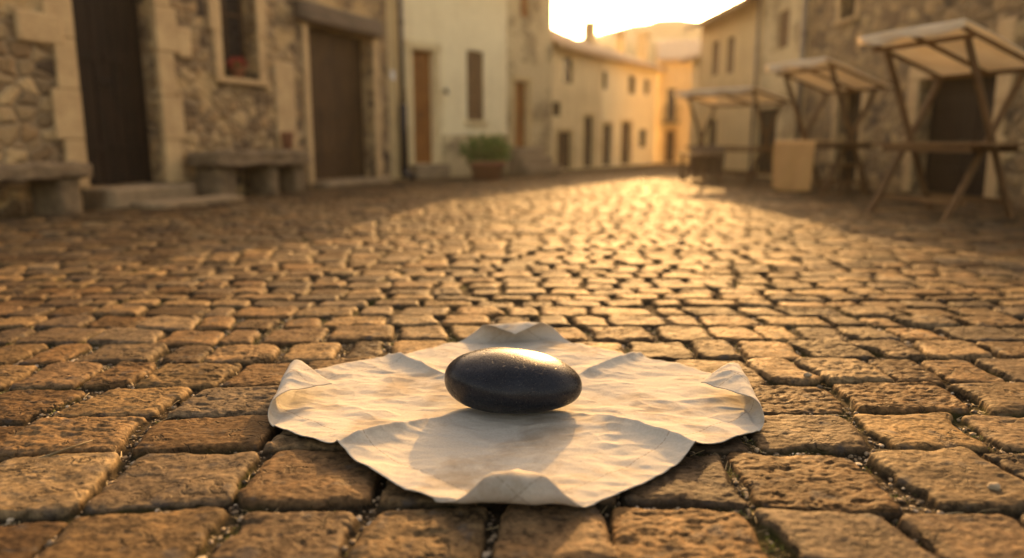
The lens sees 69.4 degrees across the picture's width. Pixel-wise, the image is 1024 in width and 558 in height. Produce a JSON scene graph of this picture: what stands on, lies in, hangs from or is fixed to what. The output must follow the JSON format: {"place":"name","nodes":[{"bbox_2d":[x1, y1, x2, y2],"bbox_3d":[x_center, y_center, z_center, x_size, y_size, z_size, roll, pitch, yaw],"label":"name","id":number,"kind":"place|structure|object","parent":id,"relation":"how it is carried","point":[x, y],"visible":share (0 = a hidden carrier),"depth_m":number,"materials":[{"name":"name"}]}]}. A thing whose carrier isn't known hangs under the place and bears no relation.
{"place":"outdoors","nodes":[
{"label":"outdoors","id":0,"kind":"place"},
{"bbox_2d":[0,163,1023,557],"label":"street","id":1,"kind":"structure","parent":0,"point":[612,257],"depth_m":2.96,"materials":[{"name":"brown stone"}]},
{"bbox_2d":[0,161,94,215],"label":"stone bench","id":2,"kind":"object","parent":1,"relation":"on","point":[55,188],"visible":0.9,"depth_m":8.18,"materials":[{"name":"grey stone"}]},
{"bbox_2d":[38,440,92,457],"bbox_3d":[-1.156,0.444,1.917,0.126,0.026,0.012,-8,13,-35],"label":"dry twig","id":3,"kind":"object","parent":1,"relation":"on","point":[59,451],"visible":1,"depth_m":1.91,"materials":[{"name":"wood"}]},
{"bbox_2d":[185,148,313,195],"bbox_3d":[-3.906,-1.600,11.258,0.637,0.770,2.217,4,11,22],"label":"stone bench","id":4,"kind":"object","parent":1,"relation":"on","point":[274,171],"visible":0.9,"depth_m":10.96,"materials":[{"name":"grey stone"}]},
{"bbox_2d":[280,132,293,150],"bbox_3d":[-3.689,-2.263,12.152,0.224,0.300,0.224,0,11,0],"label":"clay pot","id":5,"kind":"object","parent":4,"relation":"on","point":[287,140],"visible":0.94,"depth_m":12.08,"materials":[{"name":"ceramic"}]},
{"bbox_2d":[459,132,513,179],"bbox_3d":[-0.560,-2.688,16.000,1.224,1.039,1.055,0,11,0],"label":"planter","id":6,"kind":"object","parent":1,"relation":"on","point":[489,162],"visible":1,"depth_m":15.77,"materials":[{"name":"ceramic"}]},
{"bbox_2d":[0,315,1014,557],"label":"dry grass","id":7,"kind":"structure","parent":1,"relation":"on","point":[606,506],"depth_m":2.00,"materials":[{"name":"plant"}]},
{"bbox_2d":[0,318,1019,557],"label":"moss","id":8,"kind":"object","parent":1,"relation":"on","point":[772,544],"visible":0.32,"depth_m":1.96,"materials":[{"name":"green plant"}]},
{"bbox_2d":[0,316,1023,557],"bbox_3d":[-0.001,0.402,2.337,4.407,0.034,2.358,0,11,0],"label":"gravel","id":9,"kind":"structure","parent":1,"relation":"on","point":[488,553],"depth_m":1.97,"materials":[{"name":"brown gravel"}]},
{"bbox_2d":[268,322,763,506],"bbox_3d":[0.012,0.330,2.305,1.343,0.108,1.278,-9,14,-41],"label":"linen cloth","id":10,"kind":"object","parent":1,"relation":"on","point":[622,422],"visible":0.87,"depth_m":2.10,"materials":[{"name":"white fabric"}]},
{"bbox_2d":[444,347,581,413],"bbox_3d":[0.003,0.297,2.211,0.413,0.177,0.294,3,11,6],"label":"black stone","id":11,"kind":"object","parent":10,"relation":"on","point":[503,380],"visible":1,"depth_m":2.11,"materials":[{"name":"black stone"}]},
{"bbox_2d":[678,153,724,182],"bbox_3d":[3.852,-2.268,15.136,0.500,0.592,0.900,-4,11,-21],"label":"trestle table","id":12,"kind":"object","parent":1,"relation":"on","point":[703,155],"visible":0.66,"depth_m":14.86,"materials":[{"name":"brown wood"}]},
{"bbox_2d":[674,86,789,182],"bbox_3d":[4.524,-2.924,15.200,1.224,1.879,2.253,-6,12,-30],"label":"market stall","id":13,"kind":"object","parent":1,"relation":"on","point":[715,99],"visible":0.85,"depth_m":15.07,"materials":[{"name":"brown wood"}]},
{"bbox_2d":[803,372,811,376],"bbox_3d":[1.021,0.330,2.552,0.028,0.017,0.024,0,11,0],"label":"pebble","id":14,"kind":"object","parent":1,"relation":"on","point":[807,374],"visible":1,"depth_m":2.55,"materials":[{"name":"beige stone"}]},
{"bbox_2d":[765,56,892,195],"bbox_3d":[4.886,-2.327,11.525,1.224,2.048,1.600,-3,11,-16],"label":"market stall","id":15,"kind":"object","parent":1,"relation":"on","point":[826,76],"visible":0.87,"depth_m":11.21,"materials":[{"name":"brown wood"}]},
{"bbox_2d":[772,140,831,191],"bbox_3d":[4.613,-1.813,11.868,0.442,0.809,1.033,-3,11,-16],"label":"hanging cloth","id":16,"kind":"object","parent":15,"relation":"hanging from","point":[792,166],"visible":1,"depth_m":11.80,"materials":[{"name":"beige fabric"}]},
{"bbox_2d":[825,163,864,194],"bbox_3d":[5.226,-1.567,11.616,0.479,0.484,0.379,-3,11,-17],"label":"stool","id":17,"kind":"object","parent":1,"relation":"on","point":[847,165],"visible":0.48,"depth_m":11.52,"materials":[{"name":"brown wood"}]},
{"bbox_2d":[858,19,1023,220],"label":"market stall","id":18,"kind":"object","parent":1,"relation":"on","point":[940,53],"visible":0.92,"depth_m":7.84,"materials":[{"name":"brown wood"}]},
{"bbox_2d":[987,482,1000,489],"bbox_3d":[1.127,0.485,1.730,0.032,0.019,0.023,3,11,14],"label":"pebble","id":19,"kind":"object","parent":1,"relation":"on","point":[994,485],"visible":1,"depth_m":1.72,"materials":[{"name":"beige stone"}]},
{"bbox_2d":[579,18,701,63],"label":"hill","id":20,"kind":"structure","parent":0,"point":[664,29],"depth_m":105.82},
{"bbox_2d":[552,0,738,38],"label":"sky","id":21,"kind":"structure","parent":0,"point":[567,15],"materials":[{"name":"white"}]},
{"bbox_2d":[655,38,700,163],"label":"end house","id":22,"kind":"structure","parent":0,"point":[672,126],"depth_m":27.02,"materials":[{"name":"beige paint"}]},
{"bbox_2d":[667,132,672,161],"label":"door","id":23,"kind":"structure","parent":22,"relation":"in","point":[670,138],"depth_m":27.31,"materials":[{"name":"brown wood"}]},
{"bbox_2d":[666,89,675,119],"bbox_3d":[5.815,-6.371,27.029,0.305,1.130,0.080,2,11,9],"label":"window","id":24,"kind":"structure","parent":22,"relation":"in","point":[671,99],"depth_m":26.99,"materials":[{"name":"brown wood"}]},
{"bbox_2d":[685,0,762,170],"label":"plastered house","id":25,"kind":"structure","parent":0,"point":[728,46],"depth_m":19.23,"materials":[{"name":"beige paint"}]},
{"bbox_2d":[711,122,716,145],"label":"door","id":26,"kind":"structure","parent":25,"relation":"in","point":[714,124],"depth_m":20.87,"materials":[{"name":"brown wood"}]},
{"bbox_2d":[712,41,718,75],"bbox_3d":[5.687,-6.084,20.415,0.120,0.932,0.548,-1,11,-3],"label":"window","id":27,"kind":"structure","parent":25,"relation":"in","point":[716,44],"depth_m":20.46,"materials":[{"name":"brown wood"}]},
{"bbox_2d":[727,36,734,73],"bbox_3d":[5.761,-5.822,19.254,0.120,0.935,0.514,-1,11,-3],"label":"window","id":28,"kind":"structure","parent":25,"relation":"in","point":[731,40],"depth_m":19.30,"materials":[{"name":"brown wood"}]},
{"bbox_2d":[754,0,811,177],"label":"sand house","id":29,"kind":"structure","parent":0,"point":[782,21],"depth_m":16.28,"materials":[{"name":"beige paint"}]},
{"bbox_2d":[747,0,760,170],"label":"drain pipe","id":30,"kind":"object","parent":29,"relation":"attached to","point":[755,79],"visible":0.72,"depth_m":17.34,"materials":[{"name":"metal"}]},
{"bbox_2d":[759,111,771,174],"bbox_3d":[5.940,-3.187,17.357,0.124,1.444,0.516,-1,11,-3],"label":"door","id":31,"kind":"structure","parent":29,"relation":"in","point":[767,116],"depth_m":17.32,"materials":[{"name":"brown wood"}]},
{"bbox_2d":[768,111,776,171],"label":"door","id":32,"kind":"structure","parent":29,"relation":"in","point":[773,133],"depth_m":16.95,"materials":[{"name":"brown wood"}]},
{"bbox_2d":[779,9,789,48],"bbox_3d":[5.973,-5.406,16.011,0.140,0.810,0.527,-1,11,-3],"label":"window","id":33,"kind":"structure","parent":29,"relation":"in","point":[785,18],"depth_m":16.03,"materials":[{"name":"brown wood"}]},
{"label":"ground","id":34,"kind":"structure","parent":0,"visible":0},
{"bbox_2d":[0,0,401,215],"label":"stone house","id":35,"kind":"structure","parent":34,"relation":"on","point":[134,102],"depth_m":10.31,"materials":[{"name":"brown stone"}]},
{"bbox_2d":[71,0,113,184],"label":"door","id":36,"kind":"structure","parent":35,"relation":"in","point":[85,20],"depth_m":9.37,"materials":[{"name":"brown wood"}]},
{"bbox_2d":[96,0,147,183],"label":"door","id":37,"kind":"structure","parent":35,"relation":"in","point":[115,17],"depth_m":9.76,"materials":[{"name":"brown wood"}]},
{"bbox_2d":[220,0,246,78],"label":"window","id":38,"kind":"structure","parent":35,"relation":"in","point":[232,31],"depth_m":11.49,"materials":[{"name":"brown wood"}]},
{"bbox_2d":[225,56,248,77],"bbox_3d":[-4.237,-3.254,11.373,0.296,0.335,0.261,6,12,30],"label":"flower pot","id":39,"kind":"object","parent":35,"relation":"on","point":[237,69],"visible":0.98,"depth_m":11.32,"materials":[{"name":"ceramic"}]},
{"bbox_2d":[308,31,334,179],"bbox_3d":[-3.578,-3.155,13.542,0.124,2.640,0.952,4,11,22],"label":"door","id":40,"kind":"structure","parent":35,"relation":"in","point":[319,60],"depth_m":13.69,"materials":[{"name":"brown wood"}]},
{"bbox_2d":[328,35,361,177],"bbox_3d":[-3.217,-3.318,14.416,0.124,2.640,0.952,4,11,22],"label":"door","id":41,"kind":"structure","parent":35,"relation":"in","point":[343,53],"depth_m":14.39,"materials":[{"name":"brown wood"}]},
{"bbox_2d":[390,71,394,79],"bbox_3d":[-2.462,-4.213,15.298,0.036,0.180,0.160,4,11,22],"label":"number plaque","id":42,"kind":"object","parent":35,"relation":"attached to","point":[392,75],"visible":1,"depth_m":15.27,"materials":[{"name":"white ceramic"}]},
{"bbox_2d":[398,0,414,179],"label":"drain pipe","id":43,"kind":"object","parent":35,"relation":"attached to","point":[406,174],"visible":0.98,"depth_m":15.56,"materials":[{"name":"metal"}]},
{"bbox_2d":[397,0,507,178],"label":"cream house","id":44,"kind":"structure","parent":34,"relation":"on","point":[457,49],"depth_m":16.78,"materials":[{"name":"paint"}]},
{"bbox_2d":[413,53,420,163],"bbox_3d":[-2.133,-3.746,16.283,0.124,2.383,0.255,9,14,41],"label":"door","id":45,"kind":"structure","parent":44,"relation":"in","point":[415,55],"depth_m":16.33,"materials":[{"name":"orange wood"}]},
{"bbox_2d":[418,53,428,162],"bbox_3d":[-1.959,-3.782,16.473,0.124,2.383,0.255,9,14,41],"label":"door","id":46,"kind":"structure","parent":44,"relation":"in","point":[422,58],"depth_m":16.48,"materials":[{"name":"orange wood"}]},
{"bbox_2d":[467,51,482,120],"bbox_3d":[-0.942,-4.541,17.436,0.180,1.599,0.555,9,14,41],"label":"window","id":47,"kind":"structure","parent":44,"relation":"in","point":[474,59],"depth_m":17.41,"materials":[{"name":"brown wood"}]},
{"bbox_2d":[507,0,561,174],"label":"tall house","id":48,"kind":"structure","parent":34,"relation":"on","point":[529,45],"depth_m":18.89,"materials":[{"name":"paint"}]},
{"bbox_2d":[514,84,522,146],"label":"door","id":49,"kind":"structure","parent":48,"relation":"in","point":[518,87],"depth_m":18.96,"materials":[{"name":"orange wood"}]},
{"bbox_2d":[521,0,527,17],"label":"window","id":50,"kind":"structure","parent":48,"relation":"in","point":[523,2],"depth_m":18.47,"materials":[{"name":"orange wood"}]},
{"bbox_2d":[551,21,613,170],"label":"row house","id":51,"kind":"structure","parent":34,"relation":"on","point":[576,94],"depth_m":21.26,"materials":[{"name":"beige paint"}]},
{"bbox_2d":[553,102,558,115],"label":"window","id":52,"kind":"structure","parent":51,"relation":"in","point":[555,104],"depth_m":20.28,"materials":[{"name":"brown wood"}]},
{"bbox_2d":[557,133,568,167],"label":"door","id":53,"kind":"structure","parent":51,"relation":"in","point":[562,159],"depth_m":20.90,"materials":[{"name":"brown wood"}]},
{"bbox_2d":[563,57,571,83],"bbox_3d":[1.493,-5.809,20.608,0.080,0.695,0.649,6,12,29],"label":"window","id":54,"kind":"structure","parent":51,"relation":"in","point":[567,61],"depth_m":20.71,"materials":[{"name":"brown wood"}]},
{"bbox_2d":[584,118,590,166],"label":"door","id":55,"kind":"structure","parent":51,"relation":"in","point":[587,120],"depth_m":22.30,"materials":[{"name":"brown wood"}]},
{"bbox_2d":[578,31,666,167],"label":"row house","id":56,"kind":"structure","parent":34,"relation":"on","point":[629,102],"depth_m":24.95,"materials":[{"name":"beige paint"}]},
{"bbox_2d":[603,71,605,88],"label":"window","id":57,"kind":"structure","parent":56,"relation":"in","point":[604,73],"depth_m":22.98,"materials":[{"name":"brown wood"}]},
{"bbox_2d":[603,126,608,164],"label":"door","id":58,"kind":"structure","parent":56,"relation":"in","point":[605,146],"depth_m":23.56,"materials":[{"name":"brown wood"}]},
{"bbox_2d":[621,124,627,163],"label":"door","id":59,"kind":"structure","parent":56,"relation":"in","point":[624,127],"depth_m":24.87,"materials":[{"name":"brown wood"}]},
{"bbox_2d":[628,75,633,93],"bbox_3d":[3.922,-6.491,24.743,0.080,0.603,0.638,6,12,30],"label":"window","id":60,"kind":"structure","parent":56,"relation":"in","point":[631,78],"depth_m":24.85,"materials":[{"name":"brown wood"}]},
{"bbox_2d":[639,129,644,146],"bbox_3d":[4.516,-4.954,26.044,0.080,0.621,0.698,6,12,30],"label":"window","id":61,"kind":"structure","parent":56,"relation":"in","point":[642,131],"depth_m":26.15,"materials":[{"name":"brown wood"}]},
{"bbox_2d":[644,79,647,94],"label":"window","id":62,"kind":"structure","parent":56,"relation":"in","point":[646,81],"depth_m":26.03,"materials":[{"name":"brown wood"}]},
{"bbox_2d":[680,52,699,163],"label":"house","id":63,"kind":"structure","parent":34,"relation":"on","point":[694,86],"depth_m":22.26,"materials":[{"name":"beige paint"}]},
{"bbox_2d":[803,0,1023,206],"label":"field stone house","id":64,"kind":"structure","parent":34,"relation":"on","point":[838,28],"depth_m":11.45,"materials":[{"name":"brown stone"}]},
{"bbox_2d":[794,0,808,139],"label":"drain pipe","id":65,"kind":"object","parent":64,"relation":"attached to","point":[804,33],"visible":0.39,"depth_m":14.87,"materials":[{"name":"metal"}]},
{"bbox_2d":[851,0,854,16],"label":"window","id":66,"kind":"structure","parent":64,"relation":"in","point":[853,1],"depth_m":13.55,"materials":[{"name":"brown wood"}]},
{"bbox_2d":[846,95,861,179],"bbox_3d":[6.331,-2.534,13.431,0.072,1.595,0.764,-1,11,-3],"label":"door","id":67,"kind":"structure","parent":64,"relation":"in","point":[856,106],"depth_m":13.62,"materials":[{"name":"brown wood"}]},
{"bbox_2d":[928,79,972,193],"bbox_3d":[6.460,-2.088,10.954,0.124,1.623,0.785,-1,11,-3],"label":"door","id":68,"kind":"structure","parent":64,"relation":"in","point":[952,103],"depth_m":10.93,"materials":[{"name":"brown wood"}]},
{"bbox_2d":[962,76,996,196],"bbox_3d":[6.510,-1.944,10.177,0.124,1.623,0.785,-1,11,-3],"label":"door","id":69,"kind":"structure","parent":64,"relation":"in","point":[976,132],"depth_m":10.34,"materials":[{"name":"brown wood"}]}
]}

